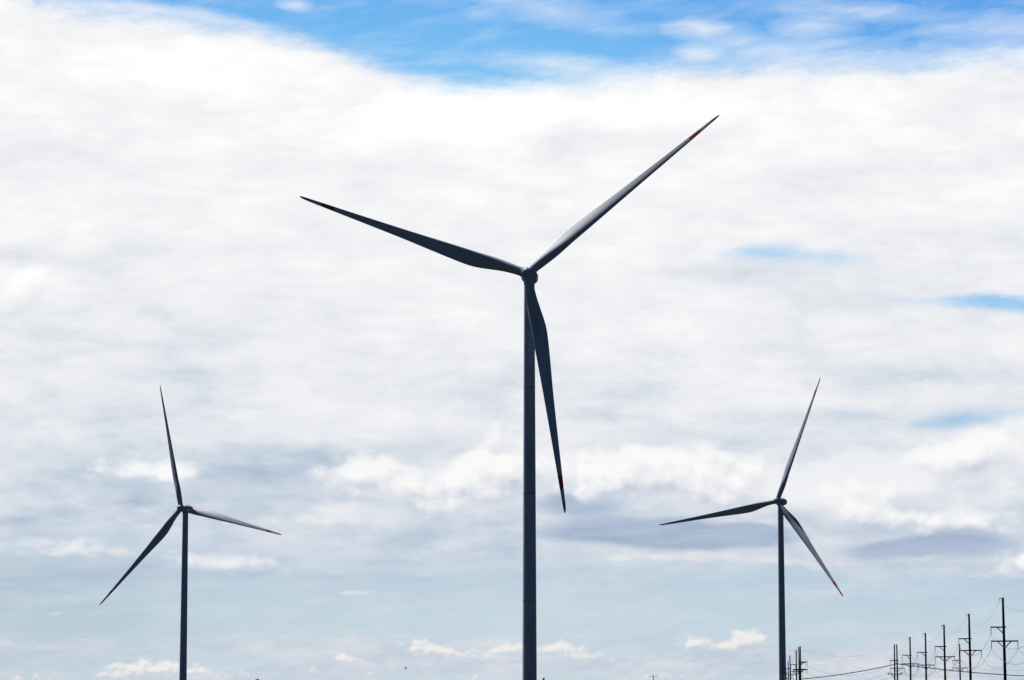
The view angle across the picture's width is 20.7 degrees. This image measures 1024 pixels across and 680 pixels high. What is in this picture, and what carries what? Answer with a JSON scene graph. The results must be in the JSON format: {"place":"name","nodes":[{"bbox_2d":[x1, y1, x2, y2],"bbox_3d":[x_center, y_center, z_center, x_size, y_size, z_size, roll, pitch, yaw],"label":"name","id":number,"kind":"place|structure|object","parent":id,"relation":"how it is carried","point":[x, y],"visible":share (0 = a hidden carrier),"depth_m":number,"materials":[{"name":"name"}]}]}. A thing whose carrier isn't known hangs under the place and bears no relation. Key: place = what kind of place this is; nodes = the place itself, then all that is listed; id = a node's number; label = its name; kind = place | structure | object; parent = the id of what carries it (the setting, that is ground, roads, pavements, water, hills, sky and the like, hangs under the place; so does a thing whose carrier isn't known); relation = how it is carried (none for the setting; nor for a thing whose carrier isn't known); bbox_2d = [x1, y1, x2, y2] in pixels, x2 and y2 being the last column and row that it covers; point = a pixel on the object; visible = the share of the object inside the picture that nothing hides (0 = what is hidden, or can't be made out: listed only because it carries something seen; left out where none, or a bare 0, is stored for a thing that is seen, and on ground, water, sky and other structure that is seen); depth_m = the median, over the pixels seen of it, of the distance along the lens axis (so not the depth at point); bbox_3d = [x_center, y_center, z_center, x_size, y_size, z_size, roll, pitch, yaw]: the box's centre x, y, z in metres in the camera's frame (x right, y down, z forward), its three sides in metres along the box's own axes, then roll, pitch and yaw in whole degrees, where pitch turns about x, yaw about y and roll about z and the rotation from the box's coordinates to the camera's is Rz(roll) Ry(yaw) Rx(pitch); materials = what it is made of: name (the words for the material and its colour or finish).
{"place":"outdoors","nodes":[
{"label":"outdoors","id":0,"kind":"place"},
{"bbox_2d":[0,0,1023,679],"label":"sky","id":1,"kind":"structure","parent":0,"point":[850,215],"materials":[{"name":"white"}]},
{"label":"ground","id":2,"kind":"structure","parent":0,"visible":0},
{"bbox_2d":[100,386,280,679],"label":"wind turbine","id":3,"kind":"object","parent":2,"relation":"on","point":[161,534],"visible":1,"depth_m":1221.20,"materials":[{"name":"grey paint"}]},
{"bbox_2d":[299,115,719,679],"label":"wind turbine","id":4,"kind":"object","parent":2,"relation":"on","point":[535,336],"visible":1,"depth_m":644.89,"materials":[{"name":"grey paint"}]},
{"bbox_2d":[660,377,842,679],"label":"wind turbine","id":5,"kind":"object","parent":2,"relation":"on","point":[780,502],"visible":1,"depth_m":1236.94,"materials":[{"name":"grey paint"}]},
{"bbox_2d":[785,655,795,679],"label":"utility pole","id":6,"kind":"object","parent":2,"relation":"on","point":[790,669],"visible":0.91,"depth_m":897.02,"materials":[{"name":"wood"}]},
{"bbox_2d":[791,650,797,679],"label":"utility pole","id":7,"kind":"object","parent":2,"relation":"on","point":[796,664],"visible":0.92,"depth_m":797.48,"materials":[{"name":"wood"}]},
{"bbox_2d":[793,646,807,679],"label":"utility pole","id":8,"kind":"object","parent":2,"relation":"on","point":[800,661],"visible":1,"depth_m":743.43,"materials":[{"name":"grey wood"}]},
{"bbox_2d":[796,648,805,679],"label":"utility pole","id":9,"kind":"object","parent":2,"relation":"on","point":[799,662],"visible":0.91,"depth_m":759.36,"materials":[{"name":"wood"}]},
{"bbox_2d":[888,645,901,679],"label":"utility pole","id":10,"kind":"object","parent":2,"relation":"on","point":[894,674],"visible":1,"depth_m":721.83,"materials":[{"name":"grey wood"}]},
{"bbox_2d":[890,644,904,679],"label":"utility pole","id":11,"kind":"object","parent":2,"relation":"on","point":[896,662],"visible":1,"depth_m":720.06,"materials":[{"name":"wood"}]},
{"bbox_2d":[902,637,918,679],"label":"utility pole","id":12,"kind":"object","parent":2,"relation":"on","point":[909,657],"visible":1,"depth_m":634.70,"materials":[{"name":"wood"}]},
{"bbox_2d":[917,633,930,679],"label":"utility pole","id":13,"kind":"object","parent":2,"relation":"on","point":[925,655],"visible":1,"depth_m":596.32,"materials":[{"name":"wood"}]},
{"bbox_2d":[935,625,954,679],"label":"utility pole","id":14,"kind":"object","parent":2,"relation":"on","point":[944,656],"visible":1,"depth_m":531.93,"materials":[{"name":"wood"}]},
{"bbox_2d":[953,644,967,679],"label":"utility pole","id":15,"kind":"object","parent":2,"relation":"on","point":[959,660],"visible":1,"depth_m":716.96,"materials":[{"name":"wood"}]},
{"bbox_2d":[958,614,981,679],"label":"utility pole","id":16,"kind":"object","parent":2,"relation":"on","point":[970,650],"visible":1,"depth_m":464.96,"materials":[{"name":"wood"}]},
{"bbox_2d":[990,597,1018,679],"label":"utility pole","id":17,"kind":"object","parent":2,"relation":"on","point":[1003,626],"visible":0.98,"depth_m":391.35,"materials":[{"name":"brown wood"}]},
{"bbox_2d":[788,605,1014,659],"bbox_3d":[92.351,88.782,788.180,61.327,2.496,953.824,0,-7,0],"label":"power line","id":18,"kind":"object","parent":17,"relation":"attached to","point":[895,647],"visible":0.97,"depth_m":659.90,"materials":[{"name":"metal"}]},
{"bbox_2d":[784,635,1023,679],"bbox_3d":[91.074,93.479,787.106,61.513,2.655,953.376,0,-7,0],"label":"power line","id":19,"kind":"object","parent":17,"relation":"hanging from","point":[919,661],"visible":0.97,"depth_m":502.09,"materials":[{"name":"metal"}]},
{"bbox_2d":[785,650,1023,679],"bbox_3d":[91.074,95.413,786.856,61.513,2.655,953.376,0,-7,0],"label":"power line","id":20,"kind":"object","parent":17,"relation":"hanging from","point":[938,667],"visible":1,"depth_m":484.74,"materials":[{"name":"metal"}]},
{"bbox_2d":[803,649,1023,679],"bbox_3d":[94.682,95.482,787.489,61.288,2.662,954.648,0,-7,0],"label":"power line","id":21,"kind":"object","parent":17,"relation":"hanging from","point":[954,663],"visible":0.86,"depth_m":500.92,"materials":[{"name":"metal"}]},
{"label":"utility pole","id":22,"kind":"object","parent":2,"relation":"on","visible":0},
{"bbox_2d":[803,663,1023,678],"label":"cable","id":23,"kind":"object","parent":22,"relation":"attached to","point":[914,666],"visible":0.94,"depth_m":718.53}
]}

